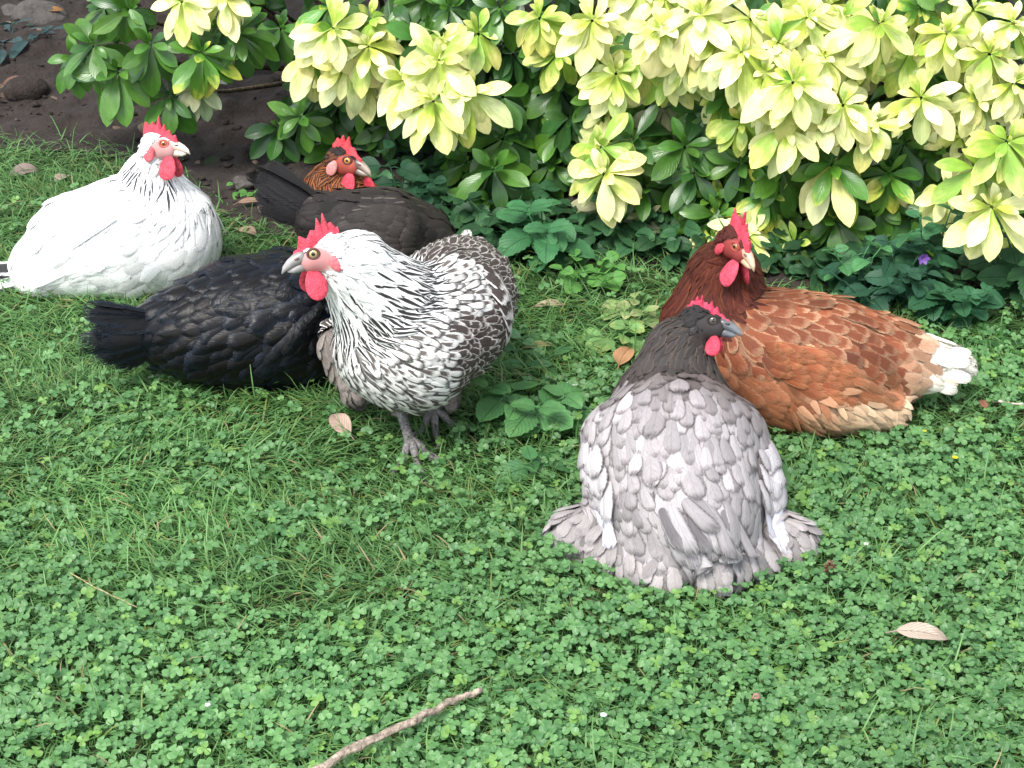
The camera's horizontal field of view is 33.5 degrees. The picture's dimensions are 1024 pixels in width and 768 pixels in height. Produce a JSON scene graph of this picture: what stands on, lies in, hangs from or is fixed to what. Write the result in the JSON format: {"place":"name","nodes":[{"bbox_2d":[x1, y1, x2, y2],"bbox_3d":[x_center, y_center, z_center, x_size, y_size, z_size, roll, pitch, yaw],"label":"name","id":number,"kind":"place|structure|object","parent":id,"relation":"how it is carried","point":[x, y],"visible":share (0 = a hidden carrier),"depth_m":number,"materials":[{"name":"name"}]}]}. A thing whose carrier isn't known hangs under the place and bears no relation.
{"place":"outdoors","nodes":[
{"label":"outdoors","id":0,"kind":"place"},
{"bbox_2d":[0,114,1023,767],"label":"lawn ground","id":1,"kind":"structure","parent":0,"point":[360,494],"depth_m":2.10,"materials":[{"name":"plant"}]},
{"bbox_2d":[10,163,37,175],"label":"dry leaf","id":2,"kind":"object","parent":1,"relation":"on","point":[24,166],"visible":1,"depth_m":3.16,"materials":[{"name":"beige plant"}]},
{"bbox_2d":[52,173,68,185],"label":"dry leaf","id":3,"kind":"object","parent":1,"relation":"on","point":[57,177],"visible":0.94,"depth_m":3.12,"materials":[{"name":"beige plant"}]},
{"bbox_2d":[70,572,137,607],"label":"twig","id":4,"kind":"object","parent":1,"relation":"on","point":[101,590],"visible":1,"depth_m":1.98,"materials":[{"name":"brown plant"}]},
{"bbox_2d":[0,116,225,299],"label":"hen","id":5,"kind":"object","parent":1,"relation":"on","point":[146,218],"visible":0.97,"depth_m":2.67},
{"bbox_2d":[77,246,330,393],"bbox_3d":[-0.405,-0.104,2.463,0.406,0.189,0.236,0,29,0],"label":"hen","id":6,"kind":"object","parent":1,"relation":"on","point":[227,321],"visible":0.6,"depth_m":2.37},
{"bbox_2d":[235,226,255,234],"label":"dry leaf","id":7,"kind":"object","parent":1,"relation":"on","point":[250,229],"visible":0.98,"depth_m":2.90,"materials":[{"name":"beige plant"}]},
{"bbox_2d":[329,413,355,441],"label":"dry leaf","id":8,"kind":"object","parent":1,"relation":"on","point":[344,419],"visible":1,"depth_m":2.31,"materials":[{"name":"beige plant"}]},
{"bbox_2d":[246,135,455,255],"bbox_3d":[-0.242,-0.273,2.729,0.297,0.226,0.271,12,31,20],"label":"hen","id":9,"kind":"object","parent":1,"relation":"on","point":[336,187],"visible":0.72,"depth_m":2.65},
{"bbox_2d":[281,213,519,483],"bbox_3d":[-0.137,-0.137,2.346,0.298,0.361,0.485,0,29,0],"label":"hen","id":10,"kind":"object","parent":1,"relation":"on","point":[426,330],"visible":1,"depth_m":2.18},
{"bbox_2d":[0,182,1023,767],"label":"clover","id":11,"kind":"object","parent":1,"relation":"on","point":[492,748],"visible":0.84,"depth_m":1.93,"materials":[{"name":"green plant"}]},
{"bbox_2d":[311,687,482,767],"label":"stick","id":12,"kind":"object","parent":11,"relation":"on","point":[347,750],"visible":1,"depth_m":1.76,"materials":[{"name":"beige wood"}]},
{"bbox_2d":[613,346,633,369],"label":"dry leaf","id":13,"kind":"object","parent":11,"relation":"on","point":[624,353],"visible":0.97,"depth_m":2.50,"materials":[{"name":"plant"}]},
{"bbox_2d":[750,693,760,700],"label":"dry leaf","id":14,"kind":"object","parent":11,"relation":"on","point":[758,696],"visible":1,"depth_m":1.82,"materials":[{"name":"brown plant"}]},
{"bbox_2d":[979,399,988,412],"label":"dry leaf","id":15,"kind":"object","parent":11,"relation":"on","point":[983,403],"visible":1,"depth_m":2.39,"materials":[{"name":"brown plant"}]},
{"bbox_2d":[495,328,552,361],"bbox_3d":[0.014,-0.066,2.564,0.058,0.025,0.137,12,31,21],"label":"plantain","id":16,"kind":"object","parent":1,"relation":"on","point":[515,333],"visible":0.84,"depth_m":2.56,"materials":[{"name":"green plant"}]},
{"bbox_2d":[470,378,593,437],"bbox_3d":[0.027,0.028,2.357,0.185,0.062,0.159,0,29,0],"label":"nettle plant","id":17,"kind":"object","parent":1,"relation":"on","point":[521,411],"visible":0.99,"depth_m":2.34,"materials":[{"name":"green plant"}]},
{"bbox_2d":[496,334,573,384],"bbox_3d":[0.033,-0.038,2.517,0.121,0.024,0.163,0,29,0],"label":"plantain","id":18,"kind":"object","parent":1,"relation":"on","point":[536,362],"visible":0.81,"depth_m":2.49,"materials":[{"name":"green plant"}]},
{"bbox_2d":[494,445,579,497],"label":"nettle plant","id":19,"kind":"object","parent":1,"relation":"on","point":[529,452],"visible":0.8,"depth_m":2.24,"materials":[{"name":"green plant"}]},
{"bbox_2d":[521,341,553,349],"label":"dry leaf","id":20,"kind":"object","parent":1,"relation":"on","point":[541,343],"visible":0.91,"depth_m":2.55,"materials":[{"name":"plant"}]},
{"bbox_2d":[532,299,565,306],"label":"dry leaf","id":21,"kind":"object","parent":1,"relation":"on","point":[545,302],"visible":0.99,"depth_m":2.68,"materials":[{"name":"beige plant"}]},
{"bbox_2d":[549,248,625,293],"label":"geranium","id":22,"kind":"object","parent":1,"relation":"on","point":[615,279],"visible":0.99,"depth_m":2.74,"materials":[{"name":"green plant"}]},
{"bbox_2d":[600,712,606,730],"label":"flower","id":23,"kind":"object","parent":1,"relation":"on","point":[603,714],"visible":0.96,"depth_m":1.79,"materials":[{"name":"white plant"}]},
{"bbox_2d":[579,317,644,358],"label":"seedling","id":24,"kind":"object","parent":1,"relation":"on","point":[607,344],"visible":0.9,"depth_m":2.55,"materials":[{"name":"green plant"}]},
{"bbox_2d":[598,291,658,327],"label":"seedling","id":25,"kind":"object","parent":1,"relation":"on","point":[624,305],"visible":0.9,"depth_m":2.63,"materials":[{"name":"green plant"}]},
{"bbox_2d":[541,295,823,598],"bbox_3d":[0.193,0.073,2.076,0.311,0.253,0.328,-18,34,-29],"label":"hen","id":26,"kind":"object","parent":1,"relation":"on","point":[679,467],"visible":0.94,"depth_m":2.04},
{"bbox_2d":[659,208,977,438],"bbox_3d":[0.428,-0.097,2.327,0.446,0.308,0.241,0,29,0],"label":"hen","id":27,"kind":"object","parent":1,"relation":"on","point":[807,360],"visible":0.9,"depth_m":2.29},
{"bbox_2d":[823,560,836,584],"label":"clover flower","id":28,"kind":"object","parent":1,"relation":"on","point":[828,563],"visible":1,"depth_m":2.02,"materials":[{"name":"brown plant"}]},
{"bbox_2d":[885,622,946,639],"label":"dry leaf","id":29,"kind":"object","parent":1,"relation":"on","point":[919,630],"visible":1,"depth_m":1.90,"materials":[{"name":"beige plant"}]},
{"bbox_2d":[908,282,1004,329],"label":"dead nettle","id":30,"kind":"object","parent":1,"relation":"on","point":[967,303],"visible":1,"depth_m":2.60,"materials":[{"name":"green plant"}]},
{"bbox_2d":[957,313,1023,371],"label":"dandelion","id":31,"kind":"object","parent":1,"relation":"on","point":[993,341],"visible":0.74,"depth_m":2.57,"materials":[{"name":"green plant"}]},
{"bbox_2d":[992,400,1023,404],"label":"twig","id":32,"kind":"object","parent":1,"relation":"on","point":[1000,401],"visible":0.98,"depth_m":2.38,"materials":[{"name":"beige wood"}]},
{"bbox_2d":[0,0,1023,307],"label":"flower bed soil","id":33,"kind":"structure","parent":0,"point":[244,110],"depth_m":3.37,"materials":[{"name":"brown soil"}]},
{"bbox_2d":[1,4,15,14],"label":"stone","id":34,"kind":"object","parent":33,"relation":"on","point":[7,9],"visible":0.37,"depth_m":3.98,"materials":[{"name":"grey stone"}]},
{"bbox_2d":[0,75,16,85],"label":"dry leaf","id":35,"kind":"object","parent":33,"relation":"on","point":[7,80],"visible":0.46,"depth_m":3.55,"materials":[{"name":"brown plant"}]},
{"bbox_2d":[3,75,47,101],"bbox_3d":[-1.006,-0.612,3.529,0.091,0.062,0.088,0,29,0],"label":"rock","id":36,"kind":"object","parent":33,"relation":"on","point":[21,87],"visible":0.79,"depth_m":3.50,"materials":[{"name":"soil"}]},
{"bbox_2d":[0,18,63,63],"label":"dock plant","id":37,"kind":"object","parent":33,"relation":"on","point":[16,49],"visible":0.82,"depth_m":3.75,"materials":[{"name":"green plant"}]},
{"bbox_2d":[11,0,68,24],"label":"stone","id":38,"kind":"object","parent":33,"relation":"on","point":[40,12],"visible":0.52,"depth_m":3.92,"materials":[{"name":"grey stone"}]},
{"bbox_2d":[51,6,63,10],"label":"dry leaf","id":39,"kind":"object","parent":33,"relation":"on","point":[55,8],"visible":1,"depth_m":3.93,"materials":[{"name":"orange plant"}]},
{"bbox_2d":[138,122,143,132],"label":"dry leaf","id":40,"kind":"object","parent":33,"relation":"on","point":[140,126],"visible":0.47,"depth_m":3.31,"materials":[{"name":"brown plant"}]},
{"bbox_2d":[226,182,257,199],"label":"seedling","id":41,"kind":"object","parent":33,"relation":"on","point":[242,192],"visible":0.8,"depth_m":3.07,"materials":[{"name":"green plant"}]},
{"bbox_2d":[233,175,253,190],"bbox_3d":[-0.487,-0.366,3.096,0.043,0.029,0.038,0,29,0],"label":"stone","id":42,"kind":"object","parent":33,"relation":"on","point":[240,182],"visible":0.91,"depth_m":3.08,"materials":[{"name":"grey stone"}]},
{"bbox_2d":[233,197,256,205],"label":"dry leaf","id":43,"kind":"object","parent":33,"relation":"on","point":[247,199],"visible":0.79,"depth_m":3.02,"materials":[{"name":"beige plant"}]},
{"bbox_2d":[361,140,446,207],"bbox_3d":[-0.180,-0.335,2.934,0.116,0.136,0.184,-19,34,-30],"label":"ivy plant","id":44,"kind":"object","parent":33,"relation":"on","point":[410,170],"visible":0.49,"depth_m":2.94,"materials":[{"name":"green plant"}]},
{"bbox_2d":[404,187,459,228],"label":"ivy plant","id":45,"kind":"object","parent":33,"relation":"on","point":[443,190],"visible":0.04,"depth_m":2.91,"materials":[{"name":"green plant"}]},
{"bbox_2d":[0,21,980,284],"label":"leaf litter","id":46,"kind":"object","parent":33,"relation":"on","point":[182,159],"visible":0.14,"depth_m":3.50,"materials":[{"name":"brown plant"}]},
{"bbox_2d":[451,183,553,248],"bbox_3d":[-0.016,-0.277,2.872,0.170,0.094,0.153,-11,31,-18],"label":"ivy plant","id":47,"kind":"object","parent":33,"relation":"on","point":[491,236],"visible":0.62,"depth_m":2.86,"materials":[{"name":"green plant"}]},
{"bbox_2d":[47,0,1023,272],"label":"shrub","id":48,"kind":"object","parent":33,"relation":"on","point":[833,122],"visible":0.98,"depth_m":2.83,"materials":[{"name":"green plant"}]},
{"bbox_2d":[496,198,594,272],"bbox_3d":[0.052,-0.251,2.813,0.160,0.106,0.186,-21,35,-33],"label":"nettle plant","id":49,"kind":"object","parent":33,"relation":"on","point":[556,240],"visible":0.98,"depth_m":2.79,"materials":[{"name":"green plant"}]},
{"bbox_2d":[368,139,1008,291],"bbox_3d":[0.615,-0.295,2.937,1.886,0.078,0.584,5,29,8],"label":"ground cover","id":50,"kind":"object","parent":33,"relation":"on","point":[619,237],"visible":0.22,"depth_m":2.83,"materials":[{"name":"green plant"}]},
{"bbox_2d":[822,235,892,298],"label":"mint plant","id":51,"kind":"object","parent":33,"relation":"on","point":[846,267],"visible":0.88,"depth_m":2.69,"materials":[{"name":"green plant"}]},
{"bbox_2d":[819,245,907,310],"bbox_3d":[0.557,-0.159,2.678,0.155,0.076,0.142,15,32,25],"label":"dead nettle","id":52,"kind":"object","parent":33,"relation":"on","point":[852,285],"visible":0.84,"depth_m":2.66,"materials":[{"name":"green plant"}]},
{"bbox_2d":[857,234,948,312],"bbox_3d":[0.618,-0.180,2.672,0.146,0.118,0.180,0,29,0],"label":"dead nettle","id":53,"kind":"object","parent":33,"relation":"on","point":[910,272],"visible":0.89,"depth_m":2.67,"materials":[{"name":"green plant"}]},
{"bbox_2d":[892,204,964,285],"bbox_3d":[0.666,-0.213,2.696,0.133,0.151,0.104,0,29,0],"label":"mint plant","id":54,"kind":"object","parent":33,"relation":"on","point":[926,232],"visible":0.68,"depth_m":2.68,"materials":[{"name":"green plant"}]},
{"bbox_2d":[968,217,1023,310],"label":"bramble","id":55,"kind":"object","parent":33,"relation":"on","point":[1007,270],"visible":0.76,"depth_m":2.67,"materials":[{"name":"green plant"}]}
]}

